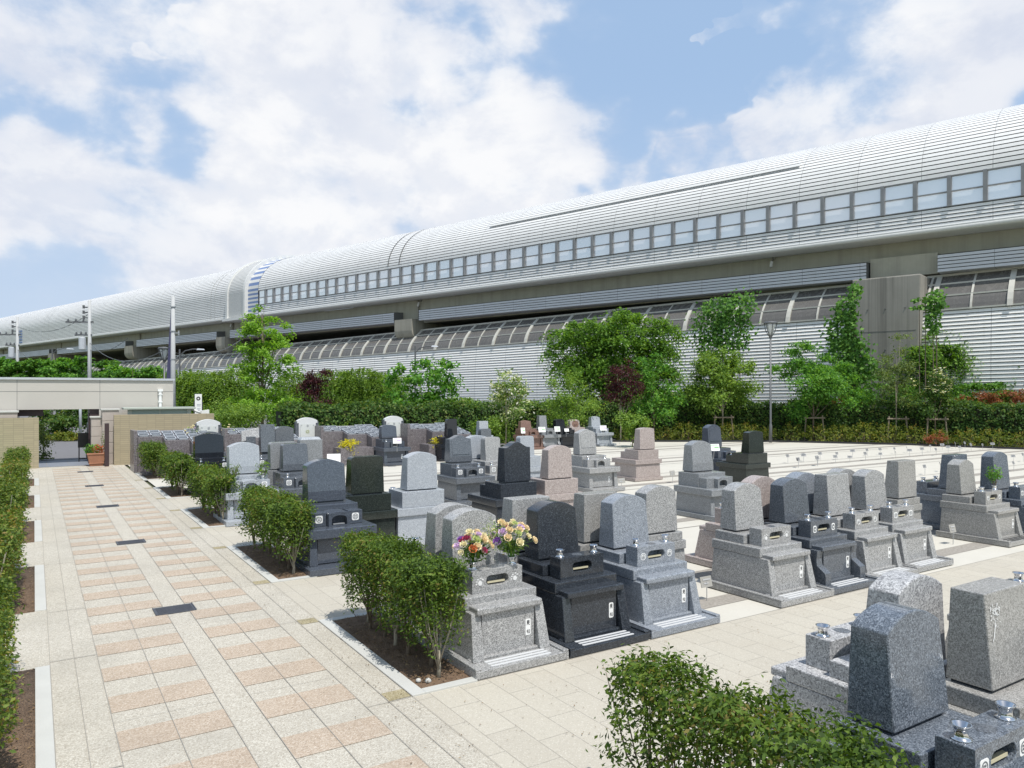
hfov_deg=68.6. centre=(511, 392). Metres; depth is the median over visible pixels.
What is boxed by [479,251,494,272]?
window
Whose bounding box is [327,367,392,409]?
weeping shrub
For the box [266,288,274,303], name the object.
window
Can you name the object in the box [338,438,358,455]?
golden plant
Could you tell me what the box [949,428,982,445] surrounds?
shrub
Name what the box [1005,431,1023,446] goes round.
shrub
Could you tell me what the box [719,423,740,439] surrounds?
shrub
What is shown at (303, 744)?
path stripes
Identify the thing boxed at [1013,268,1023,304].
window
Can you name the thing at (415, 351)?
street lamp
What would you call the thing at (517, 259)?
window
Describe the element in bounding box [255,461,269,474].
green sprig
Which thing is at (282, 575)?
leaf litter
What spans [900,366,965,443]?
white flowering tree
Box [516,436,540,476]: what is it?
gravestone
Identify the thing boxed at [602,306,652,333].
window
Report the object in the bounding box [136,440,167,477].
hedge
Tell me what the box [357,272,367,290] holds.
window
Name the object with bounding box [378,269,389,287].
window
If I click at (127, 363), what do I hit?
window
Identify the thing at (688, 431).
shrub
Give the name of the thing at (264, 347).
tall young tree
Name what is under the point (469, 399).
weeping shrub
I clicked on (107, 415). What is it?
block pillar
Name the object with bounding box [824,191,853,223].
window
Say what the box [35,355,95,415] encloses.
roadside bush
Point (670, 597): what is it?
door slab
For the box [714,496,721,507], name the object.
door slab
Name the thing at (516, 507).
gravestone
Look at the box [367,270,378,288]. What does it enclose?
window
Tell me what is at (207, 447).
gravestone
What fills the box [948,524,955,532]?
plot marker
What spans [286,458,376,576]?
gravestone
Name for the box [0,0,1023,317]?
sky
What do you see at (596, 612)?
door slab
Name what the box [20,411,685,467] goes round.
road
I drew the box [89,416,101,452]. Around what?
block pillar
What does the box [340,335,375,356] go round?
window
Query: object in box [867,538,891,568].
door slab
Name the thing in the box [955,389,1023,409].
photinia hedge
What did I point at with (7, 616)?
hedge
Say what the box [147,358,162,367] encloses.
window
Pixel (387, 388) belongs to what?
weeping shrub
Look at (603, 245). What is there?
window
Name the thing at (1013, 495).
gravestone
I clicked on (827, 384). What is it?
bushy tree
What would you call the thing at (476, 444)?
gravestone
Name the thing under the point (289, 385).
weeping shrub
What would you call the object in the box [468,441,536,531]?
gravestone
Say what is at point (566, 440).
door slab
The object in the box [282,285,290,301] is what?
window
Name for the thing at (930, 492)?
gravestone
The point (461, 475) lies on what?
gravestone
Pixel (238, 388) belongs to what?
weeping shrub
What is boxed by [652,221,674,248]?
window
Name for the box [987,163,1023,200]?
window
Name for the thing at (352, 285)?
window
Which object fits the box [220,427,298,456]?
columbarium
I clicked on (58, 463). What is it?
threshold paving
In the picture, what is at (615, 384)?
red maple
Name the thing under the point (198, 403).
notice sign
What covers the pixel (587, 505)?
gravestone
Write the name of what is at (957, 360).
weeping bush
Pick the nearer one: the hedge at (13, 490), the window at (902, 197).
the hedge at (13, 490)
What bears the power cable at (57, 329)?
attached to the utility pole at (11, 351)
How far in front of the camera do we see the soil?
7.72 m
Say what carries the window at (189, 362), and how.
in the noise barrier at (479, 352)
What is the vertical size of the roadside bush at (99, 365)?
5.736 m
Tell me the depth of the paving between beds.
8.51 m
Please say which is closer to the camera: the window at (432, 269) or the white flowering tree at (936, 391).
the white flowering tree at (936, 391)
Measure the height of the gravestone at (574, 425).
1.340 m
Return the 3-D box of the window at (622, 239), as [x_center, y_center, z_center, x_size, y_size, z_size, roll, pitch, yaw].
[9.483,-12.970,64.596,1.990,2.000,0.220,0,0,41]
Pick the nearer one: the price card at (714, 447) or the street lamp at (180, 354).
the price card at (714, 447)
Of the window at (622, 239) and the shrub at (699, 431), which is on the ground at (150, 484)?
the shrub at (699, 431)
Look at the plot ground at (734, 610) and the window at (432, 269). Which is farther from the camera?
the window at (432, 269)
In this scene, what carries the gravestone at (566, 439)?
on the plot ground at (734, 610)
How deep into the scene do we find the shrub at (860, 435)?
39.83 m
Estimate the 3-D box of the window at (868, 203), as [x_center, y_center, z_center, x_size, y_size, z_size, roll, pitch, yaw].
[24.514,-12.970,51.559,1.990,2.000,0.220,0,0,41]
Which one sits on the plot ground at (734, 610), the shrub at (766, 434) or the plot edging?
the plot edging
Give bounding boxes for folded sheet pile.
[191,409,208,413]
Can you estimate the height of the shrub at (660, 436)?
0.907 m
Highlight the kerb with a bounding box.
[34,473,477,767]
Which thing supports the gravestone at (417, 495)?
on the plot ground at (734, 610)
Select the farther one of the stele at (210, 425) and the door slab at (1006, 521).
the stele at (210, 425)
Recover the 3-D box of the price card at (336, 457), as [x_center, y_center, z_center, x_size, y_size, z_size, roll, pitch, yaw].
[-4.879,2.057,20.550,0.360,0.731,0.112,0,0,-14]
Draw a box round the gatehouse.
[0,377,174,452]
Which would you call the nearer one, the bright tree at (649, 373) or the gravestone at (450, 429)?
the gravestone at (450, 429)
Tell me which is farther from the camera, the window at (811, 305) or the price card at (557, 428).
the window at (811, 305)
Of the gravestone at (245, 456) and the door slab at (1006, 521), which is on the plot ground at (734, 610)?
the gravestone at (245, 456)
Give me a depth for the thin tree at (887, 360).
40.12 m
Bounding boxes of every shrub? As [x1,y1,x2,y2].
[39,419,54,459]
[39,431,79,440]
[156,368,211,411]
[176,370,252,427]
[190,368,270,427]
[203,399,269,427]
[253,372,326,426]
[298,369,365,407]
[312,404,352,425]
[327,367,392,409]
[346,372,412,409]
[441,397,537,408]
[468,414,514,445]
[533,369,608,426]
[612,427,633,439]
[614,410,654,446]
[631,384,694,406]
[654,426,675,439]
[670,421,699,439]
[673,387,750,403]
[691,423,717,439]
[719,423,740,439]
[731,421,763,439]
[759,427,782,439]
[778,422,803,440]
[799,423,830,440]
[820,423,855,441]
[838,370,927,407]
[843,419,884,441]
[868,422,904,442]
[894,425,932,443]
[922,431,950,444]
[923,427,955,444]
[949,378,1023,408]
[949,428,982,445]
[976,427,1019,446]
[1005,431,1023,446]
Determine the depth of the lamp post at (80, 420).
42.94 m
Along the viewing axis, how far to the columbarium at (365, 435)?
28.92 m
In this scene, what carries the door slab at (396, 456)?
in the gravestone at (388, 451)
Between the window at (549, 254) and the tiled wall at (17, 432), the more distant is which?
the window at (549, 254)
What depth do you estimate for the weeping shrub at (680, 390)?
46.20 m
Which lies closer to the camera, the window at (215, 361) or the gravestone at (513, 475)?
the gravestone at (513, 475)
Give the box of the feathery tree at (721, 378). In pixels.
[678,345,765,438]
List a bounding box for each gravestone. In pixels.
[185,433,226,496]
[187,431,225,464]
[213,442,278,526]
[241,424,274,467]
[261,441,296,483]
[270,443,307,500]
[275,426,293,441]
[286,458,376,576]
[297,437,322,461]
[346,455,397,536]
[372,425,410,465]
[372,502,472,637]
[385,451,443,541]
[418,507,568,679]
[428,419,456,460]
[437,435,494,505]
[466,435,485,460]
[468,421,492,436]
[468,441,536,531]
[473,437,499,479]
[478,428,490,436]
[497,494,549,562]
[513,420,544,448]
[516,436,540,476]
[518,500,649,657]
[531,445,580,505]
[533,415,560,446]
[553,419,573,447]
[567,419,584,433]
[571,429,624,491]
[573,490,616,551]
[586,416,616,445]
[597,493,719,638]
[612,427,662,481]
[635,484,685,560]
[674,440,732,520]
[685,475,774,567]
[702,424,735,470]
[710,482,833,607]
[716,431,770,481]
[740,570,947,767]
[764,477,877,594]
[786,471,814,514]
[810,472,919,576]
[827,468,854,498]
[829,601,1023,767]
[851,469,953,571]
[885,459,921,518]
[915,453,966,529]
[936,459,1023,546]
[945,571,1023,658]
[945,577,1023,719]
[977,451,1023,532]
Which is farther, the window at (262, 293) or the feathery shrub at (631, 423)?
the window at (262, 293)
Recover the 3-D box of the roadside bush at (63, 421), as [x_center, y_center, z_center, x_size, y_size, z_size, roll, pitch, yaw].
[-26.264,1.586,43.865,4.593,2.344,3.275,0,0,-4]
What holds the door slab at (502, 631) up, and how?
in the gravestone at (504, 620)
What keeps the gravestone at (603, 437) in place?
on the plot ground at (734, 610)
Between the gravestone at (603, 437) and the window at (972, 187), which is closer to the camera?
the gravestone at (603, 437)
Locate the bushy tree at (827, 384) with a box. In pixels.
[763,340,875,440]
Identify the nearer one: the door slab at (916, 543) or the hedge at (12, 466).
the door slab at (916, 543)
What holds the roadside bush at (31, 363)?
on the road
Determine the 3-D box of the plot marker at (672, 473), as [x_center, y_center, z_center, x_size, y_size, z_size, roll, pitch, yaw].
[4.781,2.530,22.377,0.200,0.380,0.042,0,0,-33]
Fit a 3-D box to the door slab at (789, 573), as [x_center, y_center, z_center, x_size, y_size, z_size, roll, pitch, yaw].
[3.650,2.393,9.941,0.620,0.435,0.074,0,0,-33]
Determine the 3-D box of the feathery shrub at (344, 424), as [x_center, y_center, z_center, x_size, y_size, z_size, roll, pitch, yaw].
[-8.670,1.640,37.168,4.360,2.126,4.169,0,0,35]
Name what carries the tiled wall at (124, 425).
on the plot ground at (734, 610)
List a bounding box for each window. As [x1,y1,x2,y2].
[121,361,133,367]
[128,359,145,368]
[136,358,155,370]
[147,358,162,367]
[158,356,178,370]
[175,354,191,369]
[181,353,203,369]
[192,352,215,368]
[205,352,228,367]
[219,350,241,366]
[235,348,256,364]
[258,289,266,304]
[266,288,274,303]
[266,343,295,361]
[274,286,282,302]
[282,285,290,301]
[285,341,313,360]
[290,284,299,299]
[299,282,308,298]
[301,339,333,359]
[308,281,317,297]
[317,279,327,296]
[320,337,353,358]
[327,277,336,294]
[336,276,346,293]
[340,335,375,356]
[346,274,357,291]
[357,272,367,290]
[362,334,394,355]
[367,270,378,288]
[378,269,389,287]
[385,330,422,353]
[389,267,401,285]
[401,265,413,284]
[409,327,449,351]
[413,263,425,282]
[426,260,438,280]
[436,324,477,349]
[438,258,451,278]
[451,256,465,276]
[464,321,507,347]
[465,253,479,274]
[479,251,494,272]
[494,249,509,270]
[494,318,539,344]
[509,246,524,268]
[524,243,541,266]
[527,314,574,342]
[541,240,557,264]
[558,237,575,261]
[567,310,611,334]
[575,234,593,259]
[593,231,612,256]
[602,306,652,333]
[612,228,632,253]
[632,225,652,251]
[646,302,695,330]
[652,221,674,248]
[674,217,696,245]
[686,298,741,330]
[696,213,719,241]
[719,209,744,238]
[736,291,799,326]
[744,205,769,235]
[769,201,796,231]
[790,286,850,321]
[796,196,824,227]
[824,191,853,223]
[853,186,884,219]
[884,180,916,215]
[917,175,951,210]
[923,276,942,311]
[937,268,1017,310]
[951,169,987,205]
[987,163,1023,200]
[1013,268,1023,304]
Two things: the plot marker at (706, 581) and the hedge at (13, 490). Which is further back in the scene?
the hedge at (13, 490)
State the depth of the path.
7.53 m
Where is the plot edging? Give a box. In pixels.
[612,440,1023,449]
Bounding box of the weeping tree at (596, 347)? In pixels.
[536,306,693,406]
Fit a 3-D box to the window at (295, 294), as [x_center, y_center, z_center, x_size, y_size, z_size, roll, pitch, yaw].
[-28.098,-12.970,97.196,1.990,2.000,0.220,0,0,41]
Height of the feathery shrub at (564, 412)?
3.918 m
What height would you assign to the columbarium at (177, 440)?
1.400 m
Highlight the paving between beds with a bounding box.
[5,469,33,671]
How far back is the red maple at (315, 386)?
40.91 m
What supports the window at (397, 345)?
in the noise barrier at (479, 352)
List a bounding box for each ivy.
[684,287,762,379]
[818,278,882,397]
[908,287,949,402]
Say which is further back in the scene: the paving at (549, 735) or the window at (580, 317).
the window at (580, 317)
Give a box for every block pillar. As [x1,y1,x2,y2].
[0,410,18,417]
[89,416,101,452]
[100,408,119,464]
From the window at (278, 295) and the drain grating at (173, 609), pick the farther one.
the window at (278, 295)
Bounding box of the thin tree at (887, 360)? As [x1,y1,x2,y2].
[865,332,925,442]
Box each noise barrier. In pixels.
[25,284,850,408]
[920,266,1023,409]
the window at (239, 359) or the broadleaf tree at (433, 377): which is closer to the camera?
the broadleaf tree at (433, 377)
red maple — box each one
[292,368,337,403]
[599,357,647,439]
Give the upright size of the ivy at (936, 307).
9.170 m
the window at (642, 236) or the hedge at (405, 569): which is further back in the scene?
the window at (642, 236)
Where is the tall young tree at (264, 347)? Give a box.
[224,304,305,426]
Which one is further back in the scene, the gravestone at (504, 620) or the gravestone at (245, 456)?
the gravestone at (245, 456)
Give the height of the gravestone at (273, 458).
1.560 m
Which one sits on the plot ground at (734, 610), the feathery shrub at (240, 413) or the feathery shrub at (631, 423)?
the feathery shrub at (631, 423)
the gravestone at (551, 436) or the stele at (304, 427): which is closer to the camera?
the stele at (304, 427)
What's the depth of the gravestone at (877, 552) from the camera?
11.28 m
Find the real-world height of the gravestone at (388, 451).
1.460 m
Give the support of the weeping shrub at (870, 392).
on the ground at (150, 484)
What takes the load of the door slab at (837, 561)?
in the gravestone at (838, 566)
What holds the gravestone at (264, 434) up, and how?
on the plot ground at (734, 610)
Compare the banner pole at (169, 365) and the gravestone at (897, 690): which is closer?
the gravestone at (897, 690)
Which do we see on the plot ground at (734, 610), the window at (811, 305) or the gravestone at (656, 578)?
the gravestone at (656, 578)
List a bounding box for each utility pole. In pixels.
[0,317,20,417]
[65,300,93,377]
[170,296,179,406]
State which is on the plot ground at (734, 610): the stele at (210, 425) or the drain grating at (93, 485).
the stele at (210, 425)
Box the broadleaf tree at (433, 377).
[380,356,468,409]
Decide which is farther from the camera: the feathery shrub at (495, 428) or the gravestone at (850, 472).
the feathery shrub at (495, 428)
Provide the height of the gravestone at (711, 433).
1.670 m
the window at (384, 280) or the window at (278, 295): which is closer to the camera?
the window at (384, 280)
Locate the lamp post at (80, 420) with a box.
[79,409,81,432]
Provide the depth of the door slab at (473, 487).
18.17 m
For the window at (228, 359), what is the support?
in the noise barrier at (479, 352)
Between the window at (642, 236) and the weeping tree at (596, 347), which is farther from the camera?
the window at (642, 236)
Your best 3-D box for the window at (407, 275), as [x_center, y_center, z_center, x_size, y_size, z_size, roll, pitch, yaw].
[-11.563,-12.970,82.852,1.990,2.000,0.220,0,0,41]
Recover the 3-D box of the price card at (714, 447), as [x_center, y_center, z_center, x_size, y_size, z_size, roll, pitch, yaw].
[5.809,1.710,21.550,0.300,0.441,0.112,0,0,-14]
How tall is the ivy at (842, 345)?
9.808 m
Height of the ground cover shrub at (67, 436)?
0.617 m
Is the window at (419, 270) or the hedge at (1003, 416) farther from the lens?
the window at (419, 270)
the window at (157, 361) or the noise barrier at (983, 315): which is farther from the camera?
the window at (157, 361)
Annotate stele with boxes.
[194,419,221,432]
[294,417,318,437]
[382,416,403,438]
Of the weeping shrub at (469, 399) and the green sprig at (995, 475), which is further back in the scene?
the weeping shrub at (469, 399)
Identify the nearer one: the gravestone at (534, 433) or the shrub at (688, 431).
the gravestone at (534, 433)
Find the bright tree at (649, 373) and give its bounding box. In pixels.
[626,350,689,438]
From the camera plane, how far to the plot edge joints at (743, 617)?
9.98 m
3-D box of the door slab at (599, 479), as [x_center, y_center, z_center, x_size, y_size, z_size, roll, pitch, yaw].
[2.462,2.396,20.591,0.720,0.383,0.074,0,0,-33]
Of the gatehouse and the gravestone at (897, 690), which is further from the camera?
the gatehouse
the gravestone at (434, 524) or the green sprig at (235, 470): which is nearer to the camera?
the gravestone at (434, 524)
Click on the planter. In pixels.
(96, 458)
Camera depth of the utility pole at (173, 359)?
39.91 m
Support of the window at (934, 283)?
in the noise barrier at (983, 315)
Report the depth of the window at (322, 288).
93.39 m
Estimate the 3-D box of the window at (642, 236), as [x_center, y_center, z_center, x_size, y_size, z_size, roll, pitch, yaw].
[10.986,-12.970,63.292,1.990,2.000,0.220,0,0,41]
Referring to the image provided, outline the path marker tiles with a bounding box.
[135,479,410,700]
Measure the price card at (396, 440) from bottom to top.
0.491 m
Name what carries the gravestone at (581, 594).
on the plot ground at (734, 610)
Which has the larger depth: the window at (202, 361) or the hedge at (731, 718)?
the window at (202, 361)
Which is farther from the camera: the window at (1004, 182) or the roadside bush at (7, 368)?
the roadside bush at (7, 368)
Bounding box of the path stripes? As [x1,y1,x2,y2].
[53,466,428,767]
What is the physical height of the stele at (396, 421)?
1.720 m
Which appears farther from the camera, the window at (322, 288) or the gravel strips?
the window at (322, 288)
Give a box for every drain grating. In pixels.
[85,484,103,486]
[96,504,118,507]
[115,539,145,544]
[152,602,196,615]
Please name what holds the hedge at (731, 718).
on the plot ground at (734, 610)
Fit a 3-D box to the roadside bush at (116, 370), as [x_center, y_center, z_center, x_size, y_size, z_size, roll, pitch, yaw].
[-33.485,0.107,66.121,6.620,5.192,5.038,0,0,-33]
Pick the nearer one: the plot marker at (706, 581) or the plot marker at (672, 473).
the plot marker at (706, 581)
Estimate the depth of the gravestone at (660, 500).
10.24 m
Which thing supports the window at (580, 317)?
in the noise barrier at (479, 352)
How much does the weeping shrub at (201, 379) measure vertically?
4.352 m
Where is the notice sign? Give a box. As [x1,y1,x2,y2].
[194,394,202,413]
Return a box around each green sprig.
[228,464,241,475]
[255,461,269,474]
[986,464,1003,485]
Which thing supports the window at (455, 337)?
in the noise barrier at (479, 352)
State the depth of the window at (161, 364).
121.90 m
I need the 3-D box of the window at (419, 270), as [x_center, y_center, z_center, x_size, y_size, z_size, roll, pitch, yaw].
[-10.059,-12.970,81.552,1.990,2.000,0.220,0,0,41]
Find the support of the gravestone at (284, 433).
on the plot ground at (734, 610)
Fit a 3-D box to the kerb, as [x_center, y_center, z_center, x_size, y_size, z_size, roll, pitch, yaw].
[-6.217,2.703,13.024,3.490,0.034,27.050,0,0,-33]
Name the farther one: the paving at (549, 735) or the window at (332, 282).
the window at (332, 282)
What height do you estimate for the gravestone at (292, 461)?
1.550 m
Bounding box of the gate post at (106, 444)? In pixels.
[104,423,108,466]
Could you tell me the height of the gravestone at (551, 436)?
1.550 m
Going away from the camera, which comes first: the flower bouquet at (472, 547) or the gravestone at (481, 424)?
the flower bouquet at (472, 547)
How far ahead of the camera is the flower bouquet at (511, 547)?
7.87 m
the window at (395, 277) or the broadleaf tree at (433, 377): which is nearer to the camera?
the broadleaf tree at (433, 377)
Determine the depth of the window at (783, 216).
55.52 m
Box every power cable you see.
[19,315,86,331]
[90,343,170,360]
[175,340,239,355]
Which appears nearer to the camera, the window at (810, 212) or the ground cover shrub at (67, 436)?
the ground cover shrub at (67, 436)
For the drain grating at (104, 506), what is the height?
0.017 m
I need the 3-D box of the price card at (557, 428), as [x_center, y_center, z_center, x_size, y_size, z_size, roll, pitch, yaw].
[2.179,1.899,36.150,0.280,0.491,0.112,0,0,-14]
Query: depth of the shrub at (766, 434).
41.60 m
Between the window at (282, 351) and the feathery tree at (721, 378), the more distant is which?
the window at (282, 351)
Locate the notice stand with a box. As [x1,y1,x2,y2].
[78,433,87,461]
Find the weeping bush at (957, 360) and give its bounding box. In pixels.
[888,327,983,402]
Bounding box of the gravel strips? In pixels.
[184,442,1023,632]
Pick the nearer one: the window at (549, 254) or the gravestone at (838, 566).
the gravestone at (838, 566)
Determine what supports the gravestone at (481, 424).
on the plot ground at (734, 610)
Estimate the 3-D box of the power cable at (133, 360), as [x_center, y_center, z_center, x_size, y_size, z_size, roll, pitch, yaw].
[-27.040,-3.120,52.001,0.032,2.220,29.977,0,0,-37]
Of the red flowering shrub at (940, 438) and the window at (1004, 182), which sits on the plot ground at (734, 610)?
the red flowering shrub at (940, 438)
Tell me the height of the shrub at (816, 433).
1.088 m
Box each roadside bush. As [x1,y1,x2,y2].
[0,356,30,376]
[7,358,59,412]
[28,409,87,437]
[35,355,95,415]
[84,359,131,377]
[96,363,166,378]
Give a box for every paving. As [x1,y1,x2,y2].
[39,459,88,466]
[168,496,1023,767]
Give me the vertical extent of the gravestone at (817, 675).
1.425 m
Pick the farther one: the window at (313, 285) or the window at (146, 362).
the window at (146, 362)
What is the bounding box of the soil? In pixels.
[0,474,469,767]
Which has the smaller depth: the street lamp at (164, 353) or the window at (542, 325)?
the street lamp at (164, 353)
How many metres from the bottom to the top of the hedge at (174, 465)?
1.202 m
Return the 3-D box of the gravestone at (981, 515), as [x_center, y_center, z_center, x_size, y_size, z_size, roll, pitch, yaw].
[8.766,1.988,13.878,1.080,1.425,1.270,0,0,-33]
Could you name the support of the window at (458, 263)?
in the viaduct
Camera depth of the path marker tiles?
8.75 m
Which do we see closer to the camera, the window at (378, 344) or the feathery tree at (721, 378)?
the feathery tree at (721, 378)
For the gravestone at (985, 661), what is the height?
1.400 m
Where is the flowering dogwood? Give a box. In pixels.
[484,368,534,444]
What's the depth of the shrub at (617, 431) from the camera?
41.63 m
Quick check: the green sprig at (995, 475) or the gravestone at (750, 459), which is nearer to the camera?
the green sprig at (995, 475)
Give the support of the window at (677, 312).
in the noise barrier at (479, 352)
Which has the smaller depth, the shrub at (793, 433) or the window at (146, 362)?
the shrub at (793, 433)
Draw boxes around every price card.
[327,454,340,461]
[393,438,400,443]
[538,427,545,436]
[554,426,559,431]
[600,425,606,430]
[711,444,719,458]
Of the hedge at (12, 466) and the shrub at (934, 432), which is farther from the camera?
the shrub at (934, 432)
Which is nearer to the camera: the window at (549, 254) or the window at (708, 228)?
the window at (708, 228)
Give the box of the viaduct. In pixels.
[0,104,1023,407]
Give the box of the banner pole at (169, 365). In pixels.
[166,316,170,378]
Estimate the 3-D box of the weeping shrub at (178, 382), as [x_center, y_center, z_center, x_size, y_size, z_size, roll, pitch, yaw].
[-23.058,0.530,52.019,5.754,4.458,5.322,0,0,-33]
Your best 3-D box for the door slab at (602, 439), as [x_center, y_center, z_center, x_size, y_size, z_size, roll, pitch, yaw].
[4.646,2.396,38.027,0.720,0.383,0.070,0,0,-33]
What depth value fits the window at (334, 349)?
91.81 m
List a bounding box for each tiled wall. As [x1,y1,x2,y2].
[0,417,38,468]
[114,413,213,464]
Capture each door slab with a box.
[233,500,250,517]
[317,536,358,563]
[387,451,404,461]
[461,482,484,499]
[481,606,533,654]
[534,438,539,446]
[545,438,556,445]
[563,437,573,444]
[570,591,615,635]
[592,472,612,486]
[599,436,609,443]
[648,577,687,618]
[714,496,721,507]
[773,556,803,590]
[822,547,850,578]
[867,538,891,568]
[905,531,926,559]
[997,512,1014,535]
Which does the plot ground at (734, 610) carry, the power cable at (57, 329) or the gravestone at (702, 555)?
the gravestone at (702, 555)
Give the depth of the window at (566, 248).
68.55 m
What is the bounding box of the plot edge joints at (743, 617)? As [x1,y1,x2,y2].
[383,444,1023,766]
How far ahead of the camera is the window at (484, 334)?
75.47 m
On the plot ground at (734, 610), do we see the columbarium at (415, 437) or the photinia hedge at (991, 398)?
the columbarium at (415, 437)
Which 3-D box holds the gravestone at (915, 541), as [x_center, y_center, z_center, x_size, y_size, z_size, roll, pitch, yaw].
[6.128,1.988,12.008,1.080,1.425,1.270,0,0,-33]
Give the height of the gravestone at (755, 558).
1.425 m
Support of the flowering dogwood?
on the plot ground at (734, 610)
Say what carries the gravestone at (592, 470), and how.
on the plot ground at (734, 610)
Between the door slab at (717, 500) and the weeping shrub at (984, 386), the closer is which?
the door slab at (717, 500)
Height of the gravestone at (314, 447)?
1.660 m
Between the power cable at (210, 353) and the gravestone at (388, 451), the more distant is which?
the power cable at (210, 353)
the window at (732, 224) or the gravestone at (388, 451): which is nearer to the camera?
the gravestone at (388, 451)
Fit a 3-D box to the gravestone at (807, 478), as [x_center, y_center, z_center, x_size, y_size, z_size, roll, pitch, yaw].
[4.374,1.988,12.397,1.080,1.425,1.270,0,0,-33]
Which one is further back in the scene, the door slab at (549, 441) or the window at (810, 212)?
the window at (810, 212)
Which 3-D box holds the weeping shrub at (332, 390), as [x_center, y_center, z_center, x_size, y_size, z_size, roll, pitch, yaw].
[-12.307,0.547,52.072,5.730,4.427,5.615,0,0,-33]
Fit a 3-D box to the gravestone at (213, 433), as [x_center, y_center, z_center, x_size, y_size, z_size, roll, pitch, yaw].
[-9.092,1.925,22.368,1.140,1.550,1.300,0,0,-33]
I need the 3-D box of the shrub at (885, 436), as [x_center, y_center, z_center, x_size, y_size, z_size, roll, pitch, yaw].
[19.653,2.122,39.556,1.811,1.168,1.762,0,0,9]
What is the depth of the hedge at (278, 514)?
11.33 m
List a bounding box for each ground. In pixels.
[53,409,1022,487]
[128,442,1023,767]
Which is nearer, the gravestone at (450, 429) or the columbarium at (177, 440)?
the columbarium at (177, 440)
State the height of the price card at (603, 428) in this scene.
0.741 m
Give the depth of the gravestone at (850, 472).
12.51 m
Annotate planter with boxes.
[82,432,104,465]
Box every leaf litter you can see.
[0,544,463,767]
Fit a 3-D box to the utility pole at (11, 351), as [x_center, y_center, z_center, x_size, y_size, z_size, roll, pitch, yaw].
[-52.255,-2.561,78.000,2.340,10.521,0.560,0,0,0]
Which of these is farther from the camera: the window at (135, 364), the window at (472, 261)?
the window at (135, 364)
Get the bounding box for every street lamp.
[51,348,72,413]
[158,347,167,378]
[179,348,203,373]
[414,345,437,392]
[764,321,777,441]
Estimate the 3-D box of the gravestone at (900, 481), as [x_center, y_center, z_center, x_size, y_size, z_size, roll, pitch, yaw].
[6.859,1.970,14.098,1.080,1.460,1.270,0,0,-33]
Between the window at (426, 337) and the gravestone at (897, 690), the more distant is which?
the window at (426, 337)
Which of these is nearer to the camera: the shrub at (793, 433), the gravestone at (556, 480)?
the gravestone at (556, 480)
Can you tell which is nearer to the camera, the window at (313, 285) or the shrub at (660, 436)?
the shrub at (660, 436)
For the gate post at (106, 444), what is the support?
on the path
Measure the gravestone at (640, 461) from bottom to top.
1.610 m
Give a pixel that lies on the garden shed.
(157, 410)
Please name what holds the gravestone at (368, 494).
on the plot ground at (734, 610)
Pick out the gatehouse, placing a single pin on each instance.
(30, 396)
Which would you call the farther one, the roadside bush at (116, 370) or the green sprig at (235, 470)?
the roadside bush at (116, 370)
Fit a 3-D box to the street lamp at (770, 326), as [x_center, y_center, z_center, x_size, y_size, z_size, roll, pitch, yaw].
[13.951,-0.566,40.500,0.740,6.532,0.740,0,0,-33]
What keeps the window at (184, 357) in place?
in the noise barrier at (479, 352)
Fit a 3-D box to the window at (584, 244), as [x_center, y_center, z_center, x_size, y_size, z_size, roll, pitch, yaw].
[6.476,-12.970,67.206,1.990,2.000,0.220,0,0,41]
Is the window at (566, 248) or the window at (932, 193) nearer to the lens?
the window at (932, 193)
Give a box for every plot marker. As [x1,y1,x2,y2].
[617,478,624,485]
[670,470,674,482]
[699,575,712,600]
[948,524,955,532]
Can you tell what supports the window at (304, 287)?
in the viaduct
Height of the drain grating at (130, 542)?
0.017 m
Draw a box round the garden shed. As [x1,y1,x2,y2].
[122,407,195,414]
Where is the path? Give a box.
[34,464,499,767]
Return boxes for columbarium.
[130,429,206,475]
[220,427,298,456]
[315,424,378,464]
[400,422,471,455]
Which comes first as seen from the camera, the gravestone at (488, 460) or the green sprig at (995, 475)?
the green sprig at (995, 475)
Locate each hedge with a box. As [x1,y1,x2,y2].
[0,445,33,469]
[0,456,35,486]
[0,473,32,521]
[0,504,31,595]
[0,575,30,752]
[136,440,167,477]
[154,448,198,495]
[183,461,239,518]
[233,483,317,573]
[270,396,1023,445]
[331,526,472,677]
[585,642,925,767]
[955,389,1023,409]
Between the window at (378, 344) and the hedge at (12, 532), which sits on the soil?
the hedge at (12, 532)
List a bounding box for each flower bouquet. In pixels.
[452,524,496,565]
[480,518,537,556]

